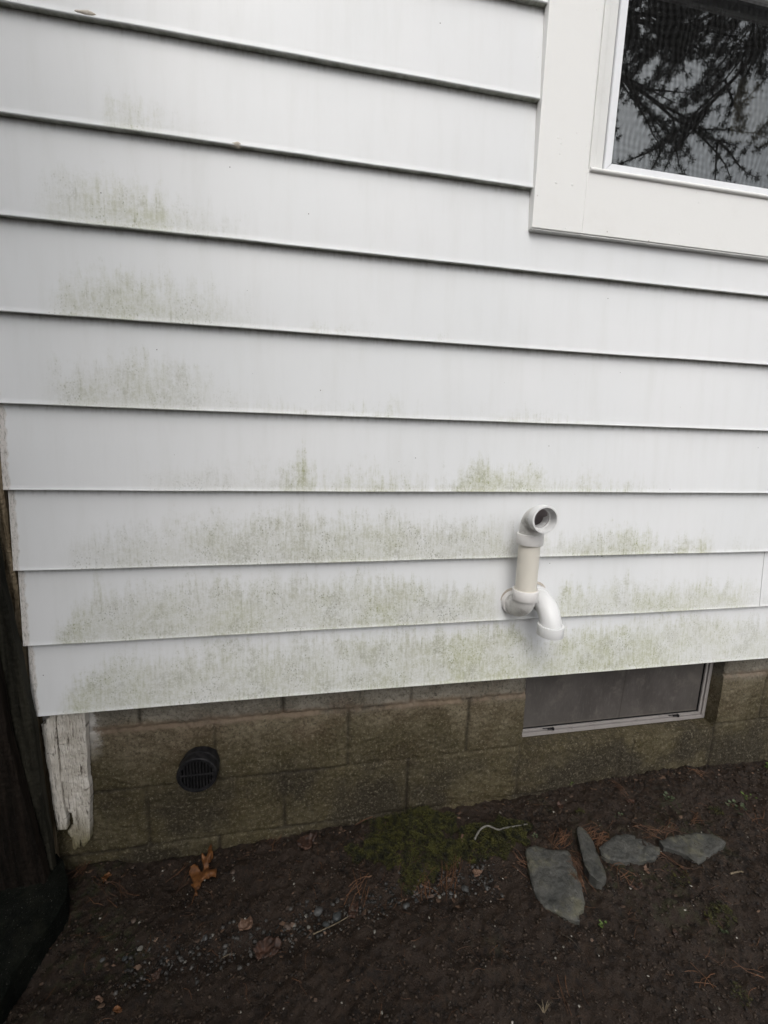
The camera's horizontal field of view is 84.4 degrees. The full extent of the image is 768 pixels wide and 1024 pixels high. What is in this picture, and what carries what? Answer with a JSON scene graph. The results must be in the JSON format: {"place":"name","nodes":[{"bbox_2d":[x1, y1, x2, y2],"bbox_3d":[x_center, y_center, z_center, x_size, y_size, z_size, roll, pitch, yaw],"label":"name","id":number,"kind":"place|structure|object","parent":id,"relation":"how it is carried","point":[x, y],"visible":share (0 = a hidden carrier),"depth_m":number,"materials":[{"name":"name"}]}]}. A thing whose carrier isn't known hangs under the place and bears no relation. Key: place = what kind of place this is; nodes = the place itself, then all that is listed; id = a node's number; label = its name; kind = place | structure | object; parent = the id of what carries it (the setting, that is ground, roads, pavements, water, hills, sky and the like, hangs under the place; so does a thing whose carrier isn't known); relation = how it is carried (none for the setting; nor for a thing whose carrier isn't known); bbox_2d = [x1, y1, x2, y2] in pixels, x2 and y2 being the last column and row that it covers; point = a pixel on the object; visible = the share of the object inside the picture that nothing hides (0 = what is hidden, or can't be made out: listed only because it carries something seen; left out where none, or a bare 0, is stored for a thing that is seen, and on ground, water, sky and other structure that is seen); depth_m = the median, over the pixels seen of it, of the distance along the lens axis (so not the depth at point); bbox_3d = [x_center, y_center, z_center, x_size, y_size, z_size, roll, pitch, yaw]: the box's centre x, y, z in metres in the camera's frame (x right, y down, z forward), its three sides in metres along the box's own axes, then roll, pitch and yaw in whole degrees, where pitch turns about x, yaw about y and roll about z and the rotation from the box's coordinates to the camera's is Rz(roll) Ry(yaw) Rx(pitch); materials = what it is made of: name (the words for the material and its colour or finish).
{"place":"outdoors","nodes":[
{"label":"outdoors","id":0,"kind":"place"},
{"bbox_2d":[3,760,767,1023],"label":"ground","id":1,"kind":"structure","parent":0,"point":[166,1002],"depth_m":1.11,"materials":[{"name":"soil"}]},
{"bbox_2d":[0,542,56,870],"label":"fence board","id":2,"kind":"object","parent":1,"relation":"on","point":[24,718],"visible":0.45,"depth_m":1.10,"materials":[{"name":"brown wood"}]},
{"bbox_2d":[0,454,59,856],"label":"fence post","id":3,"kind":"object","parent":1,"relation":"on","point":[12,578],"visible":0.08,"depth_m":1.08,"materials":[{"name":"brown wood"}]},
{"bbox_2d":[0,854,69,1023],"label":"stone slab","id":4,"kind":"structure","parent":1,"relation":"on","point":[34,919],"depth_m":1.06,"materials":[{"name":"black"}]},
{"bbox_2d":[0,657,49,890],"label":"fence board","id":5,"kind":"object","parent":4,"relation":"on","point":[23,860],"visible":0.97,"depth_m":1.11,"materials":[{"name":"brown wood"}]},
{"bbox_2d":[95,995,102,1002],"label":"leaf","id":6,"kind":"object","parent":1,"relation":"on","point":[99,998],"visible":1,"depth_m":0.98,"materials":[{"name":"brown plant"}]},
{"bbox_2d":[101,872,111,882],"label":"leaf","id":7,"kind":"object","parent":1,"relation":"on","point":[105,876],"visible":1,"depth_m":1.25,"materials":[{"name":"brown plant"}]},
{"bbox_2d":[113,1005,121,1012],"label":"leaf","id":8,"kind":"object","parent":1,"relation":"on","point":[117,1008],"visible":1,"depth_m":0.96,"materials":[{"name":"brown plant"}]},
{"bbox_2d":[151,968,160,981],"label":"leaf","id":9,"kind":"object","parent":1,"relation":"on","point":[155,975],"visible":1,"depth_m":1.03,"materials":[{"name":"brown plant"}]},
{"bbox_2d":[189,845,216,904],"bbox_3d":[-0.538,1.068,1.258,0.074,0.028,0.145,-4,11,-28],"label":"leaf","id":10,"kind":"object","parent":1,"relation":"on","point":[197,875],"visible":1,"depth_m":1.26,"materials":[{"name":"brown plant"}]},
{"bbox_2d":[238,917,252,930],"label":"leaf","id":11,"kind":"object","parent":1,"relation":"on","point":[245,924],"visible":1,"depth_m":1.14,"materials":[{"name":"brown plant"}]},
{"bbox_2d":[253,936,281,959],"bbox_3d":[-0.299,1.115,1.088,0.070,0.022,0.047,0,10,-10],"label":"leaf","id":12,"kind":"object","parent":1,"relation":"on","point":[265,947],"visible":1,"depth_m":1.09,"materials":[{"name":"brown plant"}]},
{"bbox_2d":[283,922,290,929],"bbox_3d":[-0.261,1.117,1.139,0.022,0.012,0.019,11,14,44],"label":"pebble","id":13,"kind":"object","parent":1,"relation":"on","point":[287,926],"visible":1,"depth_m":1.14,"materials":[{"name":"stone"}]},
{"bbox_2d":[297,832,316,849],"bbox_3d":[-0.249,1.048,1.354,0.051,0.017,0.058,4,10,15],"label":"leaf","id":14,"kind":"object","parent":1,"relation":"on","point":[305,842],"visible":1,"depth_m":1.35,"materials":[{"name":"brown plant"}]},
{"bbox_2d":[113,854,503,1000],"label":"gravel","id":15,"kind":"structure","parent":1,"relation":"on","point":[180,958],"depth_m":1.13,"materials":[{"name":"grey gravel"}]},
{"bbox_2d":[313,906,322,915],"bbox_3d":[-0.184,1.110,1.179,0.026,0.013,0.022,0,10,-10],"label":"pebble","id":16,"kind":"object","parent":1,"relation":"on","point":[318,910],"visible":1,"depth_m":1.17,"materials":[{"name":"grey stone"}]},
{"bbox_2d":[322,921,329,926],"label":"pebble","id":17,"kind":"object","parent":1,"relation":"on","point":[325,924],"visible":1,"depth_m":1.14,"materials":[{"name":"grey stone"}]},
{"bbox_2d":[313,917,346,934],"bbox_3d":[-0.141,1.106,1.132,0.101,0.011,0.004,-3,11,-22],"label":"twig","id":18,"kind":"object","parent":1,"relation":"on","point":[327,927],"visible":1,"depth_m":1.13,"materials":[{"name":"wood"}]},
{"bbox_2d":[332,911,340,921],"bbox_3d":[-0.128,1.113,1.166,0.028,0.014,0.028,0,10,-10],"label":"pebble","id":19,"kind":"object","parent":1,"relation":"on","point":[336,917],"visible":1,"depth_m":1.16,"materials":[{"name":"grey stone"}]},
{"bbox_2d":[348,901,358,917],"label":"leaf","id":20,"kind":"object","parent":1,"relation":"on","point":[352,914],"visible":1,"depth_m":1.17,"materials":[{"name":"brown plant"}]},
{"bbox_2d":[0,0,767,869],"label":"house","id":21,"kind":"structure","parent":1,"relation":"on","point":[346,346],"depth_m":1.17,"materials":[{"name":"plastic"}]},
{"bbox_2d":[176,746,219,791],"bbox_3d":[-0.553,0.764,1.272,0.115,0.115,0.074,0,10,-10],"label":"drain outlet","id":22,"kind":"object","parent":21,"relation":"attached to","point":[198,769],"visible":1,"depth_m":1.25,"materials":[{"name":"black plastic"}]},
{"bbox_2d":[501,505,558,616],"bbox_3d":[0.419,0.155,1.240,0.091,0.375,0.151,0,10,-10],"label":"vent pipe","id":23,"kind":"object","parent":21,"relation":"attached to","point":[521,596],"visible":1,"depth_m":1.21,"materials":[{"name":"plastic"}]},
{"bbox_2d":[533,581,563,639],"bbox_3d":[0.488,0.294,1.281,0.090,0.128,0.148,0,10,-10],"label":"vent pipe","id":24,"kind":"object","parent":21,"relation":"attached to","point":[550,625],"visible":0.87,"depth_m":1.24,"materials":[{"name":"white plastic"}]},
{"bbox_2d":[522,662,713,736],"bbox_3d":[0.877,0.663,1.599,0.810,0.316,0.041,0,10,-10],"label":"basement window","id":25,"kind":"structure","parent":21,"relation":"in","point":[554,704],"depth_m":1.60,"materials":[{"name":"glass"}]},
{"bbox_2d":[528,0,767,261],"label":"window","id":26,"kind":"structure","parent":21,"relation":"in","point":[575,192],"depth_m":1.14,"materials":[{"name":"paint"}]},
{"bbox_2d":[728,76,767,147],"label":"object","id":27,"kind":"object","parent":21,"relation":"hanging from","point":[749,122],"visible":1,"depth_m":1.34,"materials":[{"name":"fabric"}]},
{"bbox_2d":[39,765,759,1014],"bbox_3d":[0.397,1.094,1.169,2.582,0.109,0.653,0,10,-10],"label":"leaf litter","id":28,"kind":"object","parent":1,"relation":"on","point":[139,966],"visible":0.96,"depth_m":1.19,"materials":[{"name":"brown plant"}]},
{"bbox_2d":[44,768,767,1023],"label":"pine needles","id":29,"kind":"object","parent":1,"relation":"on","point":[565,838],"visible":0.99,"depth_m":1.25,"materials":[{"name":"brown plant"}]},
{"bbox_2d":[403,902,409,909],"bbox_3d":[0.062,1.097,1.179,0.021,0.011,0.015,0,10,-10],"label":"pebble","id":30,"kind":"object","parent":1,"relation":"on","point":[406,905],"visible":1,"depth_m":1.18,"materials":[{"name":"grey stone"}]},
{"bbox_2d":[56,767,764,1023],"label":"grit","id":31,"kind":"object","parent":1,"relation":"on","point":[456,928],"visible":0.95,"depth_m":1.11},
{"bbox_2d":[461,885,468,891],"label":"pebble","id":32,"kind":"object","parent":1,"relation":"on","point":[464,888],"visible":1,"depth_m":1.22,"materials":[{"name":"grey stone"}]},
{"bbox_2d":[472,869,482,876],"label":"leaf","id":33,"kind":"object","parent":1,"relation":"on","point":[477,872],"visible":1,"depth_m":1.26,"materials":[{"name":"brown plant"}]},
{"bbox_2d":[538,1001,548,1012],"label":"grass tuft","id":34,"kind":"object","parent":1,"relation":"on","point":[546,1008],"visible":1,"depth_m":0.97,"materials":[{"name":"plant"}]},
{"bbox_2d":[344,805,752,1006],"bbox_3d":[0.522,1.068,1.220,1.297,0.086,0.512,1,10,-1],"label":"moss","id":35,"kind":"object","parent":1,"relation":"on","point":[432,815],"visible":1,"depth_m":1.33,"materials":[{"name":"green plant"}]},
{"bbox_2d":[474,823,527,839],"bbox_3d":[0.381,1.027,1.373,0.201,0.030,0.039,0,10,-10],"label":"twig","id":36,"kind":"object","parent":35,"relation":"on","point":[481,828],"visible":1,"depth_m":1.37,"materials":[{"name":"grey wood"}]},
{"bbox_2d":[525,845,584,924],"bbox_3d":[0.497,1.087,1.233,0.145,0.051,0.196,3,10,9],"label":"flat stone","id":37,"kind":"object","parent":1,"relation":"on","point":[556,887],"visible":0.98,"depth_m":1.22,"materials":[{"name":"stone"}]},
{"bbox_2d":[576,826,605,889],"bbox_3d":[0.638,1.066,1.311,0.060,0.063,0.198,4,10,14],"label":"flat stone","id":38,"kind":"object","parent":1,"relation":"on","point":[594,873],"visible":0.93,"depth_m":1.27,"materials":[{"name":"stone"}]},
{"bbox_2d":[599,834,659,865],"bbox_3d":[0.765,1.070,1.330,0.200,0.046,0.090,0,10,-10],"label":"flat stone","id":39,"kind":"object","parent":1,"relation":"on","point":[626,849],"visible":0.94,"depth_m":1.31,"materials":[{"name":"stone"}]},
{"bbox_2d":[626,799,634,803],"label":"leaf","id":40,"kind":"object","parent":1,"relation":"on","point":[630,801],"visible":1,"depth_m":1.49,"materials":[{"name":"brown plant"}]},
{"bbox_2d":[629,882,642,889],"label":"leaf","id":41,"kind":"object","parent":1,"relation":"on","point":[640,884],"visible":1,"depth_m":1.22,"materials":[{"name":"brown plant"}]},
{"bbox_2d":[643,864,649,873],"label":"leaf","id":42,"kind":"object","parent":1,"relation":"on","point":[646,869],"visible":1,"depth_m":1.28,"materials":[{"name":"brown plant"}]},
{"bbox_2d":[660,851,688,875],"bbox_3d":[0.886,1.069,1.289,0.014,0.008,0.083,-4,11,-30],"label":"twig","id":43,"kind":"object","parent":1,"relation":"on","point":[672,860],"visible":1,"depth_m":1.30,"materials":[{"name":"brown wood"}]},
{"bbox_2d":[672,928,678,938],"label":"leaf","id":44,"kind":"object","parent":1,"relation":"on","point":[675,932],"visible":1,"depth_m":1.13,"materials":[{"name":"brown plant"}]},
{"bbox_2d":[659,833,725,864],"bbox_3d":[0.985,1.070,1.332,0.215,0.045,0.092,0,10,-10],"label":"flat stone","id":45,"kind":"object","parent":1,"relation":"on","point":[686,847],"visible":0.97,"depth_m":1.33,"materials":[{"name":"stone"}]},
{"bbox_2d":[663,791,674,801],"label":"seedling","id":46,"kind":"object","parent":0,"point":[666,793],"visible":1,"depth_m":1.50,"materials":[{"name":"green plant"}]},
{"bbox_2d":[725,799,746,814],"bbox_3d":[1.231,1.030,1.479,0.069,0.015,0.053,-5,12,-33],"label":"seedling","id":47,"kind":"object","parent":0,"point":[734,801],"visible":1,"depth_m":1.49,"materials":[{"name":"green plant"}]}
]}

